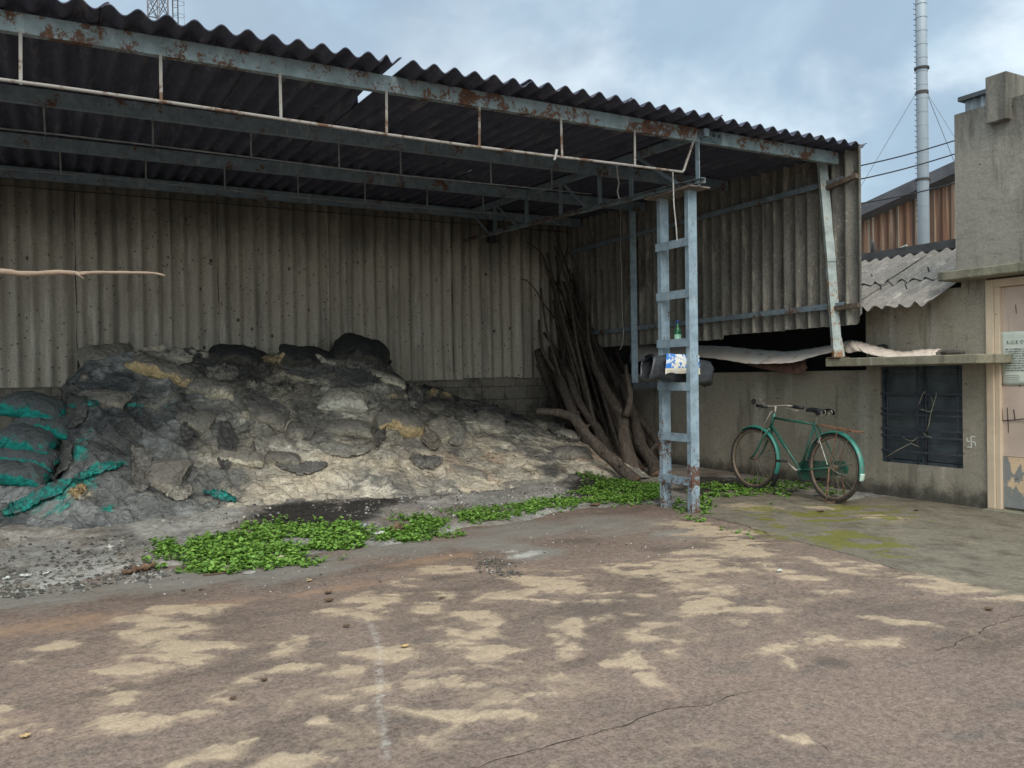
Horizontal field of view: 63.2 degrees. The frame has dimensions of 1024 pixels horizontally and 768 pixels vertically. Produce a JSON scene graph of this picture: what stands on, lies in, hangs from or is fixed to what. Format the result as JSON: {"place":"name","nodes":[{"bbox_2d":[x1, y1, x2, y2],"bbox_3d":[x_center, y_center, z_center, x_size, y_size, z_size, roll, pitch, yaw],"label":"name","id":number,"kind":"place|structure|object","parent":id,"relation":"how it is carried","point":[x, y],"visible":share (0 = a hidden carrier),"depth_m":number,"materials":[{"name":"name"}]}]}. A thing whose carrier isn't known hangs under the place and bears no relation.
{"place":"outdoors","nodes":[
{"label":"outdoors","id":0,"kind":"place"},
{"bbox_2d":[0,464,897,590],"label":"shed floor dirt","id":1,"kind":"structure","parent":0,"point":[181,529],"depth_m":7.62,"materials":[{"name":"grey soil"}]},
{"bbox_2d":[538,319,554,371],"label":"log","id":2,"kind":"object","parent":1,"relation":"on","point":[552,367],"visible":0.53,"depth_m":12.74,"materials":[{"name":"brown wood"}]},
{"bbox_2d":[540,288,560,374],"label":"log","id":3,"kind":"object","parent":1,"relation":"on","point":[552,350],"visible":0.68,"depth_m":12.64,"materials":[{"name":"brown wood"}]},
{"bbox_2d":[552,300,577,409],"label":"log","id":4,"kind":"object","parent":1,"relation":"on","point":[563,361],"visible":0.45,"depth_m":12.67,"materials":[{"name":"brown wood"}]},
{"bbox_2d":[548,345,587,444],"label":"log","id":5,"kind":"object","parent":1,"relation":"on","point":[566,395],"visible":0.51,"depth_m":11.96,"materials":[{"name":"brown wood"}]},
{"bbox_2d":[549,270,589,429],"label":"log","id":6,"kind":"object","parent":1,"relation":"on","point":[570,355],"visible":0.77,"depth_m":12.41,"materials":[{"name":"brown wood"}]},
{"bbox_2d":[546,252,596,419],"bbox_3d":[0.936,-0.444,12.298,0.110,3.248,1.772,-1,1,-27],"label":"log","id":7,"kind":"object","parent":1,"relation":"on","point":[566,330],"visible":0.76,"depth_m":12.45,"materials":[{"name":"brown wood"}]},
{"bbox_2d":[557,273,593,434],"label":"log","id":8,"kind":"object","parent":1,"relation":"on","point":[569,329],"visible":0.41,"depth_m":12.62,"materials":[{"name":"brown wood"}]},
{"bbox_2d":[554,246,598,438],"bbox_3d":[1.011,-0.503,12.248,0.137,3.347,1.952,-1,1,-16],"label":"log","id":9,"kind":"object","parent":1,"relation":"on","point":[579,355],"visible":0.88,"depth_m":12.23,"materials":[{"name":"brown wood"}]},
{"bbox_2d":[555,256,600,393],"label":"log","id":10,"kind":"object","parent":1,"relation":"on","point":[569,312],"visible":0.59,"depth_m":12.83,"materials":[{"name":"brown wood"}]},
{"bbox_2d":[553,307,619,455],"bbox_3d":[0.996,0.002,12.132,0.389,2.445,2.362,-1,1,-19],"label":"log","id":11,"kind":"object","parent":1,"relation":"on","point":[586,414],"visible":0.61,"depth_m":11.85,"materials":[{"name":"brown wood"}]},
{"bbox_2d":[562,281,617,451],"bbox_3d":[1.226,-0.233,12.510,0.186,2.807,1.663,-1,1,-24],"label":"log","id":12,"kind":"object","parent":1,"relation":"on","point":[582,332],"visible":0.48,"depth_m":12.68,"materials":[{"name":"brown wood"}]},
{"bbox_2d":[569,268,611,442],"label":"log","id":13,"kind":"object","parent":1,"relation":"on","point":[595,391],"visible":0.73,"depth_m":12.22,"materials":[{"name":"brown wood"}]},
{"bbox_2d":[571,273,612,391],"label":"log","id":14,"kind":"object","parent":1,"relation":"on","point":[600,356],"visible":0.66,"depth_m":12.71,"materials":[{"name":"brown wood"}]},
{"bbox_2d":[571,280,617,435],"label":"log","id":15,"kind":"object","parent":1,"relation":"on","point":[614,421],"visible":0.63,"depth_m":12.86,"materials":[{"name":"brown wood"}]},
{"bbox_2d":[572,287,617,399],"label":"log","id":16,"kind":"object","parent":1,"relation":"on","point":[610,379],"visible":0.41,"depth_m":12.86,"materials":[{"name":"brown wood"}]},
{"bbox_2d":[571,255,620,455],"bbox_3d":[1.241,-0.446,12.409,0.168,3.227,1.919,-1,1,-14],"label":"log","id":17,"kind":"object","parent":1,"relation":"on","point":[602,395],"visible":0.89,"depth_m":12.34,"materials":[{"name":"brown wood"}]},
{"bbox_2d":[555,297,645,464],"bbox_3d":[1.398,-0.274,12.505,0.368,2.906,2.006,-1,1,-39],"label":"log","id":18,"kind":"object","parent":1,"relation":"on","point":[597,390],"visible":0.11,"depth_m":12.64,"materials":[{"name":"brown wood"}]},
{"bbox_2d":[567,320,643,470],"bbox_3d":[1.360,0.097,12.291,0.219,2.238,2.170,-1,1,-23],"label":"log","id":19,"kind":"object","parent":1,"relation":"on","point":[596,411],"visible":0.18,"depth_m":12.35,"materials":[{"name":"brown wood"}]},
{"bbox_2d":[572,293,643,464],"bbox_3d":[1.412,-0.151,12.585,0.142,2.622,1.721,-1,1,-29],"label":"log","id":20,"kind":"object","parent":1,"relation":"on","point":[597,357],"visible":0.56,"depth_m":12.71,"materials":[{"name":"brown wood"}]},
{"bbox_2d":[586,354,640,469],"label":"log","id":21,"kind":"object","parent":1,"relation":"on","point":[626,450],"visible":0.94,"depth_m":11.14,"materials":[{"name":"brown wood"}]},
{"bbox_2d":[598,344,659,461],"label":"log","id":22,"kind":"object","parent":1,"relation":"on","point":[649,431],"visible":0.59,"depth_m":11.73,"materials":[{"name":"brown wood"}]},
{"bbox_2d":[614,346,658,459],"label":"log","id":23,"kind":"object","parent":1,"relation":"on","point":[649,442],"visible":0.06,"depth_m":12.29,"materials":[{"name":"brown wood"}]},
{"bbox_2d":[475,558,521,577],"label":"gravel","id":24,"kind":"structure","parent":0,"point":[499,570],"depth_m":5.76,"materials":[{"name":"gravel"}]},
{"bbox_2d":[0,485,1023,767],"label":"paved yard","id":25,"kind":"structure","parent":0,"point":[866,633],"depth_m":4.08,"materials":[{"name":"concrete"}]},
{"bbox_2d":[0,534,176,598],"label":"rubble","id":26,"kind":"object","parent":25,"relation":"on","point":[22,592],"visible":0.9,"depth_m":5.80,"materials":[{"name":"gravel"}]},
{"bbox_2d":[132,561,155,572],"bbox_3d":[-2.614,1.303,5.910,0.134,0.071,0.124,-1,1,-3],"label":"fallen leaf","id":27,"kind":"object","parent":26,"relation":"on","point":[144,567],"visible":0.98,"depth_m":5.92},
{"bbox_2d":[141,514,385,574],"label":"weeds","id":28,"kind":"object","parent":25,"relation":"on","point":[242,548],"visible":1,"depth_m":6.51,"materials":[{"name":"green plant"}]},
{"bbox_2d":[0,347,649,529],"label":"cement heap","id":29,"kind":"object","parent":25,"relation":"on","point":[517,450],"visible":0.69,"depth_m":9.12,"materials":[{"name":"concrete"}]},
{"bbox_2d":[0,459,54,486],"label":"cement bag","id":30,"kind":"object","parent":29,"relation":"on","point":[19,473],"visible":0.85,"depth_m":8.06,"materials":[{"name":"fabric"}]},
{"bbox_2d":[0,448,60,472],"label":"cement bag","id":31,"kind":"object","parent":30,"relation":"on","point":[50,460],"visible":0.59,"depth_m":8.21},
{"bbox_2d":[0,423,61,454],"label":"cement bag","id":32,"kind":"object","parent":31,"relation":"on","point":[21,436],"visible":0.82,"depth_m":8.27,"materials":[{"name":"fabric"}]},
{"bbox_2d":[10,414,69,439],"bbox_3d":[-4.824,0.418,8.601,0.637,0.328,0.344,-1,1,1],"label":"cement bag","id":33,"kind":"object","parent":32,"relation":"on","point":[57,427],"visible":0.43,"depth_m":8.47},
{"bbox_2d":[0,390,65,418],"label":"cement bag","id":34,"kind":"object","parent":33,"relation":"on","point":[29,403],"visible":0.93,"depth_m":8.49,"materials":[{"name":"fabric"}]},
{"bbox_2d":[2,477,77,515],"bbox_3d":[-4.331,1.030,7.656,0.600,0.309,0.533,-1,1,-29],"label":"torn sheet","id":35,"kind":"object","parent":29,"relation":"on","point":[48,491],"visible":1,"depth_m":7.72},
{"bbox_2d":[49,440,74,479],"bbox_3d":[-4.651,0.774,8.463,0.223,0.420,1.242,-1,1,-39],"label":"torn sheet","id":36,"kind":"object","parent":29,"relation":"on","point":[65,450],"visible":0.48,"depth_m":8.20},
{"bbox_2d":[60,382,87,427],"bbox_3d":[-4.850,0.214,9.054,0.243,0.477,1.499,-1,1,-39],"label":"torn sheet","id":37,"kind":"object","parent":29,"relation":"on","point":[70,392],"visible":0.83,"depth_m":8.69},
{"bbox_2d":[68,482,87,499],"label":"torn sheet","id":38,"kind":"object","parent":29,"relation":"on","point":[79,491],"visible":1,"depth_m":7.62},
{"bbox_2d":[76,462,123,480],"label":"torn sheet","id":39,"kind":"object","parent":29,"relation":"on","point":[91,470],"visible":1,"depth_m":7.89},
{"bbox_2d":[73,343,133,369],"bbox_3d":[-4.680,-0.308,9.602,0.672,0.341,0.416,-1,1,-29],"label":"cement bag","id":40,"kind":"object","parent":29,"relation":"on","point":[83,355],"visible":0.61,"depth_m":9.47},
{"bbox_2d":[78,389,134,410],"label":"cement bag","id":41,"kind":"object","parent":29,"relation":"on","point":[106,398],"visible":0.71,"depth_m":8.83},
{"bbox_2d":[130,444,153,491],"bbox_3d":[-3.606,0.811,8.139,0.227,0.417,0.643,-1,1,-29],"label":"torn sheet","id":42,"kind":"object","parent":29,"relation":"on","point":[141,458],"visible":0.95,"depth_m":8.24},
{"bbox_2d":[124,353,195,387],"bbox_3d":[-3.980,-0.114,9.546,0.816,0.486,0.452,-1,1,-14],"label":"cement bag","id":43,"kind":"object","parent":29,"relation":"on","point":[149,365],"visible":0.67,"depth_m":9.37,"materials":[{"name":"paper"}]},
{"bbox_2d":[134,344,193,364],"bbox_3d":[-4.057,-0.344,9.674,0.639,0.271,0.427,-1,1,-29],"label":"torn sheet","id":44,"kind":"object","parent":29,"relation":"on","point":[176,355],"visible":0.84,"depth_m":9.67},
{"bbox_2d":[144,458,193,491],"bbox_3d":[-3.442,0.931,8.233,0.438,0.375,0.408,-1,1,9],"label":"cement bag","id":45,"kind":"object","parent":29,"relation":"on","point":[166,473],"visible":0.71,"depth_m":8.14,"materials":[{"name":"fabric"}]},
{"bbox_2d":[161,485,193,500],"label":"torn sheet","id":46,"kind":"object","parent":29,"relation":"on","point":[178,492],"visible":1,"depth_m":7.98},
{"bbox_2d":[175,400,197,440],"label":"torn sheet","id":47,"kind":"object","parent":29,"relation":"on","point":[187,432],"visible":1,"depth_m":8.92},
{"bbox_2d":[176,408,216,433],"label":"cement bag","id":48,"kind":"object","parent":29,"relation":"on","point":[200,421],"visible":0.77,"depth_m":8.90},
{"bbox_2d":[185,377,220,395],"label":"cement bag","id":49,"kind":"object","parent":29,"relation":"on","point":[202,385],"visible":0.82,"depth_m":9.25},
{"bbox_2d":[205,382,234,400],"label":"cement bag","id":50,"kind":"object","parent":29,"relation":"on","point":[222,390],"visible":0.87,"depth_m":9.27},
{"bbox_2d":[203,489,236,501],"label":"torn sheet","id":51,"kind":"object","parent":29,"relation":"on","point":[222,494],"visible":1,"depth_m":8.11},
{"bbox_2d":[204,363,238,380],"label":"torn sheet","id":52,"kind":"object","parent":29,"relation":"on","point":[227,373],"visible":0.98,"depth_m":9.61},
{"bbox_2d":[217,421,237,468],"bbox_3d":[-3.008,0.633,8.799,0.213,0.482,0.644,-1,1,-19],"label":"torn sheet","id":53,"kind":"object","parent":29,"relation":"on","point":[227,439],"visible":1,"depth_m":8.85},
{"bbox_2d":[208,344,266,366],"bbox_3d":[-3.348,-0.316,10.066,0.734,0.355,0.414,-1,1,1],"label":"cement bag","id":54,"kind":"object","parent":29,"relation":"on","point":[239,355],"visible":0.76,"depth_m":9.91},
{"bbox_2d":[214,448,263,467],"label":"cement bag","id":55,"kind":"object","parent":29,"relation":"on","point":[244,458],"visible":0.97,"depth_m":8.66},
{"bbox_2d":[253,420,271,454],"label":"torn sheet","id":56,"kind":"object","parent":29,"relation":"on","point":[262,433],"visible":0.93,"depth_m":9.08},
{"bbox_2d":[243,396,289,419],"bbox_3d":[-2.795,0.279,9.525,0.514,0.289,0.385,-1,1,-7],"label":"torn sheet","id":57,"kind":"object","parent":29,"relation":"on","point":[252,404],"visible":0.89,"depth_m":9.52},
{"bbox_2d":[250,405,289,432],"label":"cement bag","id":58,"kind":"object","parent":29,"relation":"on","point":[273,418],"visible":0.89,"depth_m":9.28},
{"bbox_2d":[264,451,300,464],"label":"cement bag","id":59,"kind":"object","parent":29,"relation":"on","point":[285,458],"visible":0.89,"depth_m":8.91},
{"bbox_2d":[268,436,297,452],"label":"cement bag","id":60,"kind":"object","parent":59,"relation":"on","point":[280,443],"visible":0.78,"depth_m":9.03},
{"bbox_2d":[285,420,313,439],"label":"cement bag","id":61,"kind":"object","parent":29,"relation":"on","point":[296,429],"visible":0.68,"depth_m":9.28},
{"bbox_2d":[276,461,327,474],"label":"torn sheet","id":62,"kind":"object","parent":29,"relation":"on","point":[307,467],"visible":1,"depth_m":8.89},
{"bbox_2d":[296,406,316,439],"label":"torn sheet","id":63,"kind":"object","parent":29,"relation":"on","point":[303,415],"visible":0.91,"depth_m":9.58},
{"bbox_2d":[279,344,334,367],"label":"cement bag","id":64,"kind":"object","parent":29,"relation":"on","point":[298,356],"visible":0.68,"depth_m":10.25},
{"bbox_2d":[282,363,333,377],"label":"torn sheet","id":65,"kind":"object","parent":29,"relation":"on","point":[311,371],"visible":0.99,"depth_m":10.23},
{"bbox_2d":[317,387,369,412],"bbox_3d":[-2.032,0.193,10.073,0.643,0.322,0.490,-1,1,-3],"label":"cement bag","id":66,"kind":"object","parent":29,"relation":"on","point":[348,399],"visible":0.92,"depth_m":9.87,"materials":[{"name":"paper"}]},
{"bbox_2d":[320,441,371,456],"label":"torn sheet","id":67,"kind":"object","parent":29,"relation":"on","point":[335,448],"visible":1,"depth_m":9.23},
{"bbox_2d":[323,418,373,438],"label":"cement bag","id":68,"kind":"object","parent":29,"relation":"on","point":[355,428],"visible":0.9,"depth_m":9.51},
{"bbox_2d":[332,363,385,386],"bbox_3d":[-1.928,-0.118,10.565,0.566,0.308,0.658,-1,1,9],"label":"torn sheet","id":69,"kind":"object","parent":29,"relation":"on","point":[360,376],"visible":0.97,"depth_m":10.44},
{"bbox_2d":[329,332,391,369],"bbox_3d":[-2.042,-0.324,11.108,0.808,0.735,0.917,-1,1,3],"label":"cement bag","id":70,"kind":"object","parent":29,"relation":"on","point":[369,351],"visible":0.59,"depth_m":10.79,"materials":[{"name":"plastic"}]},
{"bbox_2d":[346,358,371,368],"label":"torn sheet","id":71,"kind":"object","parent":70,"relation":"on","point":[350,360],"visible":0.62,"depth_m":10.62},
{"bbox_2d":[374,407,386,446],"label":"torn sheet","id":72,"kind":"object","parent":29,"relation":"on","point":[379,435],"visible":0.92,"depth_m":9.63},
{"bbox_2d":[366,369,406,388],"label":"cement bag","id":73,"kind":"object","parent":29,"relation":"on","point":[391,379],"visible":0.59,"depth_m":10.61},
{"bbox_2d":[373,409,423,437],"bbox_3d":[-1.391,0.487,10.079,0.673,0.407,0.511,-1,1,-14],"label":"cement bag","id":74,"kind":"object","parent":29,"relation":"on","point":[407,425],"visible":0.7,"depth_m":9.88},
{"bbox_2d":[407,382,424,408],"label":"torn sheet","id":75,"kind":"object","parent":29,"relation":"on","point":[416,397],"visible":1,"depth_m":10.70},
{"bbox_2d":[409,452,442,468],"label":"torn sheet","id":76,"kind":"object","parent":29,"relation":"on","point":[425,461],"visible":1,"depth_m":9.51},
{"bbox_2d":[421,424,440,449],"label":"torn sheet","id":77,"kind":"object","parent":29,"relation":"on","point":[430,438],"visible":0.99,"depth_m":10.04,"materials":[{"name":"paper"}]},
{"bbox_2d":[424,415,455,442],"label":"cement bag","id":78,"kind":"object","parent":29,"relation":"on","point":[442,427],"visible":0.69,"depth_m":10.27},
{"bbox_2d":[446,416,465,445],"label":"torn sheet","id":79,"kind":"object","parent":29,"relation":"on","point":[458,439],"visible":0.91,"depth_m":10.49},
{"bbox_2d":[451,464,487,482],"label":"cement bag","id":80,"kind":"object","parent":29,"relation":"on","point":[476,474],"visible":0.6,"depth_m":9.66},
{"bbox_2d":[475,410,505,427],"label":"cement bag","id":81,"kind":"object","parent":29,"relation":"on","point":[489,418],"visible":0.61,"depth_m":11.09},
{"bbox_2d":[474,403,512,421],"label":"torn sheet","id":82,"kind":"object","parent":29,"relation":"on","point":[492,408],"visible":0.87,"depth_m":11.50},
{"bbox_2d":[534,348,561,417],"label":"log","id":83,"kind":"object","parent":29,"relation":"on","point":[545,375],"visible":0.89,"depth_m":12.81,"materials":[{"name":"brown wood"}]},
{"bbox_2d":[547,421,580,441],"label":"torn sheet","id":84,"kind":"object","parent":29,"relation":"on","point":[552,426],"visible":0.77,"depth_m":11.63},
{"bbox_2d":[535,364,572,429],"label":"log","id":85,"kind":"object","parent":84,"relation":"on","point":[562,407],"visible":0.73,"depth_m":12.64,"materials":[{"name":"brown wood"}]},
{"bbox_2d":[551,429,577,441],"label":"cement bag","id":86,"kind":"object","parent":29,"relation":"on","point":[572,434],"visible":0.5,"depth_m":11.37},
{"bbox_2d":[553,445,592,460],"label":"cement bag","id":87,"kind":"object","parent":29,"relation":"on","point":[568,453],"visible":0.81,"depth_m":10.68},
{"bbox_2d":[161,478,591,528],"bbox_3d":[-1.070,1.203,8.578,4.946,0.183,2.503,-1,1,-29],"label":"rubble","id":88,"kind":"object","parent":25,"relation":"on","point":[366,507],"visible":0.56,"depth_m":8.44,"materials":[{"name":"grey stone"}]},
{"bbox_2d":[363,492,586,542],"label":"weeds","id":89,"kind":"object","parent":25,"relation":"on","point":[417,527],"visible":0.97,"depth_m":7.79,"materials":[{"name":"green plant"}]},
{"bbox_2d":[535,408,640,481],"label":"log","id":90,"kind":"object","parent":25,"relation":"on","point":[601,450],"visible":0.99,"depth_m":10.37,"materials":[{"name":"brown wood"}]},
{"bbox_2d":[559,469,672,507],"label":"weeds","id":91,"kind":"object","parent":25,"relation":"on","point":[651,489],"visible":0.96,"depth_m":9.28,"materials":[{"name":"green plant"}]},
{"bbox_2d":[607,356,659,476],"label":"log","id":92,"kind":"object","parent":25,"relation":"on","point":[648,456],"visible":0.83,"depth_m":11.05,"materials":[{"name":"brown wood"}]},
{"bbox_2d":[672,475,845,538],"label":"weeds","id":93,"kind":"object","parent":25,"relation":"on","point":[734,487],"visible":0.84,"depth_m":9.32,"materials":[{"name":"green plant"}]},
{"bbox_2d":[731,398,864,502],"bbox_3d":[3.120,0.684,9.083,0.622,1.060,1.921,-1,1,-29],"label":"bicycle","id":94,"kind":"object","parent":25,"relation":"on","point":[811,469],"visible":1,"depth_m":8.80,"materials":[{"name":"green metal"}]},
{"bbox_2d":[59,0,1023,202],"label":"sky","id":95,"kind":"structure","parent":0,"point":[838,69],"materials":[{"name":"blue"}]},
{"label":"ground","id":96,"kind":"structure","parent":0,"visible":0},
{"bbox_2d":[0,268,165,279],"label":"branch","id":97,"kind":"object","parent":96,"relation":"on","point":[11,272],"visible":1,"depth_m":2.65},
{"bbox_2d":[147,0,184,24],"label":"lattice mast","id":98,"kind":"object","parent":96,"relation":"on","point":[157,15],"visible":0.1,"depth_m":32.98,"materials":[{"name":"metal"}]},
{"bbox_2d":[0,376,589,429],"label":"block wall","id":99,"kind":"structure","parent":96,"relation":"on","point":[525,396],"depth_m":12.96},
{"bbox_2d":[0,0,866,513],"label":"open shed","id":100,"kind":"structure","parent":96,"relation":"on","point":[268,194],"depth_m":9.83,"materials":[{"name":"grey metal"}]},
{"bbox_2d":[639,354,713,386],"bbox_3d":[1.617,-0.131,8.203,0.829,0.345,0.225,-1,1,-29],"label":"rolled sheeting","id":101,"kind":"object","parent":100,"relation":"in","point":[653,366],"visible":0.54,"depth_m":8.12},
{"bbox_2d":[665,354,699,373],"bbox_3d":[1.658,-0.192,8.056,0.438,0.205,0.040,-1,1,-29],"label":"packet","id":102,"kind":"object","parent":100,"relation":"in","point":[675,363],"visible":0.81,"depth_m":8.01},
{"bbox_2d":[582,239,1022,508],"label":"outbuilding","id":103,"kind":"structure","parent":96,"relation":"on","point":[910,302],"depth_m":9.07,"materials":[{"name":"grey paint"}]},
{"bbox_2d":[630,340,850,363],"bbox_3d":[2.699,-0.433,10.882,0.394,0.386,4.109,-1,1,-29],"label":"bent flashing","id":104,"kind":"object","parent":103,"relation":"on","point":[746,355],"visible":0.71,"depth_m":10.44,"materials":[{"name":"metal"}]},
{"bbox_2d":[747,358,807,374],"bbox_3d":[3.166,-0.203,10.062,0.100,0.190,0.995,-1,1,-29],"label":"bent flashing","id":105,"kind":"object","parent":104,"relation":"hanging from","point":[798,367],"visible":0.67,"depth_m":9.85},
{"bbox_2d":[844,340,940,356],"bbox_3d":[3.847,-0.365,8.641,0.318,0.228,1.254,-1,1,-29],"label":"bent flashing","id":106,"kind":"object","parent":103,"relation":"on","point":[851,346],"visible":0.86,"depth_m":8.65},
{"bbox_2d":[880,365,962,468],"bbox_3d":[4.260,0.325,8.630,0.094,1.025,0.930,-1,1,-29],"label":"window","id":107,"kind":"structure","parent":103,"relation":"in","point":[909,382],"depth_m":8.61,"materials":[{"name":"glass"}]},
{"bbox_2d":[861,0,953,244],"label":"chimney stack","id":108,"kind":"object","parent":96,"relation":"on","point":[921,93],"visible":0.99,"depth_m":25.83,"materials":[{"name":"silver metal"}]},
{"bbox_2d":[861,161,955,253],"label":"factory shed","id":109,"kind":"structure","parent":96,"relation":"on","point":[887,224],"depth_m":29.65,"materials":[{"name":"metal"}]},
{"bbox_2d":[958,89,985,111],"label":"tank house","id":110,"kind":"structure","parent":96,"relation":"on","point":[974,100],"depth_m":9.49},
{"bbox_2d":[937,71,1023,282],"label":"gatehouse","id":111,"kind":"object","parent":96,"relation":"on","point":[989,182],"visible":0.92,"depth_m":7.86,"materials":[{"name":"concrete"}]},
{"bbox_2d":[982,276,1023,515],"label":"door","id":112,"kind":"structure","parent":111,"relation":"attached to","point":[1004,305],"depth_m":7.86,"materials":[{"name":"wood"}]},
{"bbox_2d":[1001,331,1023,384],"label":"notice","id":113,"kind":"object","parent":112,"relation":"attached to","point":[1012,342],"visible":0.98,"depth_m":7.76,"materials":[{"name":"paper"}]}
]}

